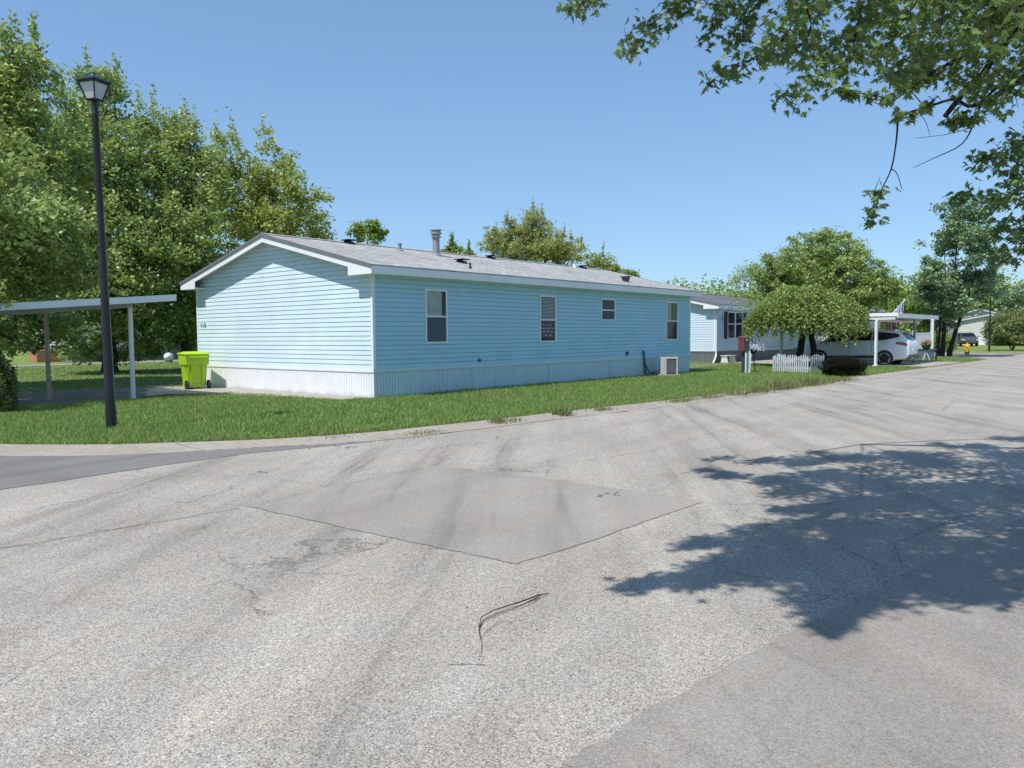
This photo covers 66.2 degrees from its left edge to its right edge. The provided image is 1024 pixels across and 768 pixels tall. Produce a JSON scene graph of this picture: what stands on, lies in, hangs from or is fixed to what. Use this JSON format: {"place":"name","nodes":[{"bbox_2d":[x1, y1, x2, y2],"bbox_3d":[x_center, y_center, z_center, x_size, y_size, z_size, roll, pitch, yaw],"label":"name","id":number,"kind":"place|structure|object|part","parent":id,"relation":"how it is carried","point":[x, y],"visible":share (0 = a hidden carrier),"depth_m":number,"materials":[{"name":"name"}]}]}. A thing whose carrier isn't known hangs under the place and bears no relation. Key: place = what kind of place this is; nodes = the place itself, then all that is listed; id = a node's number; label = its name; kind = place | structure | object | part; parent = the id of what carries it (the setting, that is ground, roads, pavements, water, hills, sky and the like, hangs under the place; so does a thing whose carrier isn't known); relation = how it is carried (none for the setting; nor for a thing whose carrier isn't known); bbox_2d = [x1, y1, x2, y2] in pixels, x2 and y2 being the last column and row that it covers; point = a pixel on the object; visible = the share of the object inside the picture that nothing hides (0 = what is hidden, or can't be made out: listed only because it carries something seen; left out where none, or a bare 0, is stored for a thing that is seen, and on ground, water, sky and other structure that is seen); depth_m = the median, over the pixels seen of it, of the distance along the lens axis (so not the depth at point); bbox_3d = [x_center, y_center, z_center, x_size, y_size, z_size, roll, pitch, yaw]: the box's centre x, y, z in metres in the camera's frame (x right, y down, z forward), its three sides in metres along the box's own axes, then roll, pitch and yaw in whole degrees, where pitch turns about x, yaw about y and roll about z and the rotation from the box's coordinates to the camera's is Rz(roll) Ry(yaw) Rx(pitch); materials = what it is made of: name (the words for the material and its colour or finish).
{"place":"outdoors","nodes":[
{"label":"outdoors","id":0,"kind":"place"},
{"bbox_2d":[9,360,178,366],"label":"road","id":1,"kind":"structure","parent":0,"point":[85,363],"depth_m":48.13,"materials":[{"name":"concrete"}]},
{"bbox_2d":[13,386,360,406],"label":"driveway","id":2,"kind":"structure","parent":0,"point":[62,397],"depth_m":21.48,"materials":[{"name":"grey concrete"}]},
{"bbox_2d":[0,294,176,399],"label":"carport","id":3,"kind":"object","parent":2,"relation":"on","point":[45,308],"visible":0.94,"depth_m":19.41,"materials":[{"name":"white paint"}]},
{"bbox_2d":[144,386,366,399],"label":"path","id":4,"kind":"structure","parent":0,"point":[168,390],"depth_m":22.38,"materials":[{"name":"concrete"}]},
{"bbox_2d":[177,351,210,388],"bbox_3d":[-9.722,-0.429,24.025,0.738,1.128,0.978,-3,4,-38],"label":"wheelie bin","id":5,"kind":"object","parent":4,"relation":"on","point":[193,364],"visible":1,"depth_m":23.78,"materials":[{"name":"green plastic"}]},
{"bbox_2d":[0,356,986,443],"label":"lawn","id":6,"kind":"structure","parent":0,"point":[83,382],"depth_m":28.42,"materials":[{"name":"plant"}]},
{"bbox_2d":[0,279,14,320],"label":"young tree","id":7,"kind":"object","parent":6,"relation":"on","point":[4,300],"visible":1,"depth_m":16.67,"materials":[{"name":"green plant"}]},
{"bbox_2d":[0,350,20,412],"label":"evergreen shrub","id":8,"kind":"object","parent":6,"relation":"on","point":[9,388],"visible":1,"depth_m":16.80,"materials":[{"name":"green plant"}]},
{"bbox_2d":[0,123,77,263],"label":"maple tree","id":9,"kind":"object","parent":6,"relation":"on","point":[16,197],"visible":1,"depth_m":20.77,"materials":[{"name":"green plant"}]},
{"bbox_2d":[0,9,134,358],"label":"maple tree","id":10,"kind":"object","parent":6,"relation":"on","point":[16,82],"visible":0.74,"depth_m":25.72,"materials":[{"name":"green plant"}]},
{"bbox_2d":[74,72,116,428],"bbox_3d":[-7.012,-2.194,13.445,0.400,6.135,0.400,0,5,16],"label":"street lamp","id":11,"kind":"object","parent":6,"relation":"on","point":[94,88],"visible":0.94,"depth_m":13.39,"materials":[{"name":"black metal"}]},
{"bbox_2d":[21,42,213,372],"bbox_3d":[-18.158,-7.979,34.755,9.525,15.422,9.016,3,5,40],"label":"maple tree","id":12,"kind":"object","parent":6,"relation":"on","point":[119,215],"visible":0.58,"depth_m":34.42,"materials":[{"name":"green plant"}]},
{"bbox_2d":[164,353,173,361],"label":"gas tank","id":13,"kind":"object","parent":6,"relation":"on","point":[168,357],"visible":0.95,"depth_m":51.15,"materials":[{"name":"white metal"}]},
{"bbox_2d":[122,83,246,356],"bbox_3d":[-15.662,-7.508,37.409,6.386,14.041,7.958,-1,4,-7],"label":"maple tree","id":14,"kind":"object","parent":6,"relation":"on","point":[194,172],"visible":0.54,"depth_m":37.25,"materials":[{"name":"green plant"}]},
{"bbox_2d":[189,106,337,244],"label":"maple tree","id":15,"kind":"object","parent":6,"relation":"on","point":[260,213],"visible":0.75,"depth_m":42.50,"materials":[{"name":"green plant"}]},
{"bbox_2d":[179,229,702,397],"bbox_3d":[-1.276,-2.705,28.746,9.669,5.093,17.564,3,5,40],"label":"mobile home","id":16,"kind":"object","parent":6,"relation":"on","point":[297,314],"visible":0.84,"depth_m":22.86,"materials":[{"name":"blue plastic"}]},
{"bbox_2d":[424,289,447,343],"bbox_3d":[-2.069,-1.837,21.341,0.086,1.460,0.830,3,5,40],"label":"window","id":17,"kind":"structure","parent":16,"relation":"in","point":[436,303],"depth_m":21.33,"materials":[{"name":"grey glass"}]},
{"bbox_2d":[539,295,555,341],"bbox_3d":[1.134,-2.083,25.133,0.086,1.480,0.850,3,5,40],"label":"window","id":18,"kind":"structure","parent":16,"relation":"in","point":[547,311],"depth_m":25.14,"materials":[{"name":"grey glass"}]},
{"bbox_2d":[600,298,615,320],"bbox_3d":[3.387,-2.628,27.781,0.086,0.770,0.910,3,5,40],"label":"window","id":19,"kind":"structure","parent":16,"relation":"in","point":[608,306],"depth_m":27.79,"materials":[{"name":"white paint"}]},
{"bbox_2d":[666,302,677,339],"bbox_3d":[6.370,-2.512,31.331,0.086,1.520,0.940,3,5,40],"label":"window","id":20,"kind":"structure","parent":16,"relation":"in","point":[671,307],"depth_m":31.34,"materials":[{"name":"white paint"}]},
{"bbox_2d":[0,359,982,444],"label":"weeds","id":21,"kind":"object","parent":6,"relation":"on","point":[781,384],"visible":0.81,"depth_m":18.54,"materials":[{"name":"green plant"}]},
{"bbox_2d":[475,196,617,270],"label":"tree","id":22,"kind":"object","parent":6,"relation":"on","point":[545,247],"visible":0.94,"depth_m":70.41,"materials":[{"name":"green plant"}]},
{"bbox_2d":[657,356,679,375],"bbox_3d":[5.936,-0.684,29.750,0.800,0.732,0.800,0,4,7],"label":"air conditioner","id":23,"kind":"object","parent":6,"relation":"on","point":[668,365],"visible":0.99,"depth_m":29.44,"materials":[{"name":"metal"}]},
{"bbox_2d":[720,355,736,362],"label":"garden bench","id":24,"kind":"object","parent":6,"relation":"on","point":[724,359],"visible":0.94,"depth_m":41.94,"materials":[{"name":"white"}]},
{"bbox_2d":[738,336,750,372],"bbox_3d":[9.413,-1.192,31.671,0.628,1.459,0.304,-3,4,-38],"label":"mailbox","id":25,"kind":"object","parent":6,"relation":"on","point":[744,347],"visible":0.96,"depth_m":31.55,"materials":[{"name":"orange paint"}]},
{"bbox_2d":[689,293,821,362],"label":"mobile home","id":26,"kind":"object","parent":6,"relation":"on","point":[716,328],"visible":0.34,"depth_m":43.05,"materials":[{"name":"blue"}]},
{"bbox_2d":[728,312,735,338],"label":"window","id":27,"kind":"structure","parent":26,"relation":"in","point":[731,315],"depth_m":43.68,"materials":[{"name":"grey glass"}]},
{"bbox_2d":[735,312,742,338],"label":"window","id":28,"kind":"structure","parent":26,"relation":"in","point":[738,328],"depth_m":44.39,"materials":[{"name":"glass"}]},
{"bbox_2d":[750,343,763,370],"bbox_3d":[9.829,-1.111,32.041,1.077,1.252,1.137,3,5,40],"label":"plant stand","id":29,"kind":"object","parent":6,"relation":"on","point":[755,349],"visible":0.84,"depth_m":31.87,"materials":[{"name":"black paint"}]},
{"bbox_2d":[721,245,807,298],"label":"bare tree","id":30,"kind":"object","parent":6,"relation":"on","point":[735,278],"visible":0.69,"depth_m":51.80,"materials":[{"name":"green plant"}]},
{"bbox_2d":[773,354,823,372],"bbox_3d":[11.597,-0.884,32.020,1.583,0.710,2.367,-3,4,-33],"label":"picket fence","id":31,"kind":"object","parent":6,"relation":"on","point":[780,358],"visible":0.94,"depth_m":31.25,"materials":[{"name":"white paint"}]},
{"bbox_2d":[730,283,872,366],"bbox_3d":[13.508,-2.732,37.071,5.792,4.162,6.285,3,5,40],"label":"weeping tree","id":32,"kind":"object","parent":6,"relation":"on","point":[794,308],"visible":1,"depth_m":35.81,"materials":[{"name":"green plant"}]},
{"bbox_2d":[742,225,914,335],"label":"tree","id":33,"kind":"object","parent":6,"relation":"on","point":[827,260],"visible":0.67,"depth_m":50.90,"materials":[{"name":"green plant"}]},
{"bbox_2d":[817,355,867,375],"bbox_3d":[12.337,-0.662,29.137,1.648,0.825,2.445,3,5,40],"label":"bush","id":34,"kind":"object","parent":6,"relation":"on","point":[847,366],"visible":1,"depth_m":28.60,"materials":[{"name":"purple plant"}]},
{"bbox_2d":[895,319,933,348],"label":"privacy fence","id":35,"kind":"object","parent":6,"relation":"on","point":[923,336],"visible":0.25,"depth_m":47.89,"materials":[{"name":"grey plastic"}]},
{"bbox_2d":[916,348,934,358],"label":"planter tub","id":36,"kind":"object","parent":6,"relation":"on","point":[921,352],"visible":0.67,"depth_m":45.77,"materials":[{"name":"grey"}]},
{"bbox_2d":[920,339,934,359],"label":"flower pot","id":37,"kind":"object","parent":6,"relation":"on","point":[926,344],"visible":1,"depth_m":44.26,"materials":[{"name":"white paint"}]},
{"bbox_2d":[0,354,1023,767],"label":"road","id":38,"kind":"structure","parent":0,"point":[184,640],"depth_m":5.13,"materials":[{"name":"grey asphalt"}]},
{"bbox_2d":[0,441,372,488],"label":"asphalt strip","id":39,"kind":"object","parent":38,"relation":"on","point":[17,471],"visible":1,"depth_m":10.10,"materials":[{"name":"grey asphalt"}]},
{"bbox_2d":[246,466,698,563],"bbox_3d":[-0.439,1.135,7.603,3.587,0.001,2.906,3,5,40],"label":"asphalt patch","id":40,"kind":"object","parent":38,"relation":"on","point":[487,516],"visible":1,"depth_m":7.25,"materials":[{"name":"grey asphalt"}]},
{"bbox_2d":[87,401,906,750],"bbox_3d":[2.345,0.838,12.027,8.992,0.025,19.620,3,5,40],"label":"grit","id":41,"kind":"object","parent":38,"relation":"on","point":[465,489],"visible":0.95,"depth_m":7.84,"materials":[{"name":"gravel"}]},
{"bbox_2d":[451,593,548,664],"bbox_3d":[-0.074,1.321,4.346,0.241,0.024,1.166,1,4,19],"label":"fallen twig","id":42,"kind":"object","parent":38,"relation":"on","point":[538,595],"visible":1,"depth_m":4.53,"materials":[{"name":"brown wood"}]},
{"bbox_2d":[1,363,1012,566],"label":"road crack","id":43,"kind":"object","parent":38,"relation":"on","point":[580,460],"visible":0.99,"depth_m":8.46,"materials":[{"name":"grey asphalt"}]},
{"bbox_2d":[934,352,1023,353],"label":"kerb","id":44,"kind":"structure","parent":38,"relation":"on","point":[982,353],"depth_m":58.06,"materials":[{"name":"concrete"}]},
{"bbox_2d":[0,345,1023,364],"bbox_3d":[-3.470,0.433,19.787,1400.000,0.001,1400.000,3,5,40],"label":"ground","id":45,"kind":"structure","parent":0,"point":[20,358],"depth_m":70.22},
{"bbox_2d":[29,308,196,361],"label":"mobile home","id":46,"kind":"object","parent":45,"relation":"on","point":[39,356],"visible":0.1,"depth_m":55.89,"materials":[{"name":"brown"}]},
{"bbox_2d":[345,217,389,244],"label":"tree","id":47,"kind":"object","parent":45,"relation":"on","point":[359,231],"visible":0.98,"depth_m":86.42,"materials":[{"name":"green plant"}]},
{"bbox_2d":[440,232,477,255],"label":"tree","id":48,"kind":"object","parent":45,"relation":"on","point":[453,247],"visible":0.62,"depth_m":88.38,"materials":[{"name":"green plant"}]},
{"bbox_2d":[0,360,994,455],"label":"kerb","id":49,"kind":"structure","parent":45,"relation":"on","point":[58,449],"depth_m":12.11,"materials":[{"name":"concrete"}]},
{"bbox_2d":[0,263,1022,346],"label":"wood","id":50,"kind":"object","parent":45,"relation":"on","point":[905,327],"depth_m":130.32,"materials":[{"name":"green plant"}]},
{"bbox_2d":[606,262,642,277],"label":"tree","id":51,"kind":"object","parent":45,"relation":"on","point":[617,269],"visible":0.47,"depth_m":97.03,"materials":[{"name":"green plant"}]},
{"bbox_2d":[556,0,1023,279],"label":"silver maple tree","id":52,"kind":"object","parent":45,"relation":"on","point":[995,18],"visible":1,"depth_m":7.13,"materials":[{"name":"green plant"}]},
{"bbox_2d":[822,308,884,340],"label":"mobile home","id":53,"kind":"object","parent":45,"relation":"on","point":[873,322],"visible":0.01,"depth_m":76.58,"materials":[{"name":"grey"}]},
{"bbox_2d":[873,285,915,329],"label":"tree","id":54,"kind":"object","parent":45,"relation":"on","point":[891,308],"visible":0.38,"depth_m":91.36,"materials":[{"name":"green plant"}]},
{"bbox_2d":[903,288,957,331],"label":"tree","id":55,"kind":"object","parent":45,"relation":"on","point":[925,326],"visible":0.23,"depth_m":96.80,"materials":[{"name":"green plant"}]},
{"bbox_2d":[928,330,957,351],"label":"green shrub","id":56,"kind":"object","parent":45,"relation":"on","point":[948,339],"visible":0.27,"depth_m":63.16,"materials":[{"name":"green plant"}]},
{"bbox_2d":[904,190,1008,356],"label":"tree","id":57,"kind":"object","parent":45,"relation":"on","point":[951,301],"visible":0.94,"depth_m":50.72,"materials":[{"name":"green plant"}]},
{"bbox_2d":[957,332,978,345],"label":"parked car","id":58,"kind":"object","parent":45,"relation":"on","point":[971,339],"visible":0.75,"depth_m":91.83,"materials":[{"name":"paint"}]},
{"bbox_2d":[960,357,1003,360],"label":"kerb","id":59,"kind":"structure","parent":45,"relation":"on","point":[991,359],"depth_m":45.31,"materials":[{"name":"concrete"}]},
{"bbox_2d":[963,343,969,356],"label":"fire hydrant","id":60,"kind":"object","parent":59,"relation":"on","point":[967,348],"visible":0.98,"depth_m":49.81,"materials":[{"name":"yellow metal"}]},
{"bbox_2d":[962,287,1010,309],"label":"tree","id":61,"kind":"object","parent":45,"relation":"on","point":[988,302],"visible":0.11,"depth_m":121.72,"materials":[{"name":"green plant"}]},
{"bbox_2d":[955,313,1018,344],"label":"mobile home","id":62,"kind":"object","parent":45,"relation":"on","point":[974,324],"visible":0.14,"depth_m":99.18,"materials":[{"name":"white"}]},
{"bbox_2d":[956,308,1010,318],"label":"roof","id":63,"kind":"structure","parent":62,"relation":"attached to","point":[975,312],"depth_m":117.26,"materials":[{"name":"grey"}]},
{"bbox_2d":[988,294,991,350],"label":"street lamp","id":64,"kind":"object","parent":45,"relation":"on","point":[989,338],"visible":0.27,"depth_m":66.77,"materials":[{"name":"black metal"}]},
{"bbox_2d":[979,308,1023,349],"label":"round bush","id":65,"kind":"object","parent":45,"relation":"on","point":[1013,323],"visible":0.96,"depth_m":69.19,"materials":[{"name":"green plant"}]},
{"bbox_2d":[991,279,1023,313],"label":"tree","id":66,"kind":"object","parent":45,"relation":"on","point":[1015,296],"visible":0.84,"depth_m":102.90,"materials":[{"name":"green plant"}]},
{"bbox_2d":[0,0,1023,332],"label":"sky","id":67,"kind":"structure","parent":0,"point":[418,117],"materials":[{"name":"blue"}]},
{"bbox_2d":[559,517,1023,767],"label":"side road","id":68,"kind":"structure","parent":0,"point":[922,666],"depth_m":3.50,"materials":[{"name":"grey asphalt"}]},
{"bbox_2d":[736,359,963,366],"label":"driveway","id":69,"kind":"structure","parent":0,"point":[920,363],"depth_m":40.46,"materials":[{"name":"concrete"}]},
{"bbox_2d":[778,313,938,365],"bbox_3d":[18.031,-2.346,41.031,5.940,2.470,8.234,3,5,40],"label":"carport","id":70,"kind":"object","parent":69,"relation":"on","point":[914,319],"visible":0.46,"depth_m":38.39,"materials":[{"name":"white paint"}]},
{"bbox_2d":[886,299,904,329],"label":"flag","id":71,"kind":"object","parent":70,"relation":"attached to","point":[899,308],"visible":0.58,"depth_m":43.59,"materials":[{"name":"fabric"}]},
{"bbox_2d":[804,328,918,364],"bbox_3d":[17.408,-1.878,39.430,5.310,1.861,2.351,3,5,40],"label":"parked car","id":72,"kind":"object","parent":69,"relation":"on","point":[897,347],"visible":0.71,"depth_m":38.16,"materials":[{"name":"silver metal"}]},
{"bbox_3d":[16.267,-2.331,39.230,1.158,0.482,0.207,3,5,40],"label":"side window","id":73,"kind":"part","parent":72,"relation":"part of","materials":[{"name":"black glass"}]},
{"bbox_3d":[17.122,-2.336,38.493,0.978,0.424,0.186,3,5,40],"label":"side window","id":74,"kind":"part","parent":72,"relation":"part of","materials":[{"name":"black glass"}]},
{"bbox_3d":[17.995,-2.304,37.779,1.163,0.404,0.190,2,4,38],"label":"side window","id":75,"kind":"part","parent":72,"relation":"part of","materials":[{"name":"black glass"}]},
{"bbox_3d":[19.171,-2.329,37.911,0.349,0.354,1.440,3,5,40],"label":"rear window","id":76,"kind":"part","parent":72,"relation":"part of","materials":[{"name":"grey glass"}]},
{"bbox_2d":[938,320,957,348],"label":"garden shed","id":77,"kind":"structure","parent":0,"point":[950,332],"depth_m":75.02,"materials":[{"name":"grey"}]}
]}

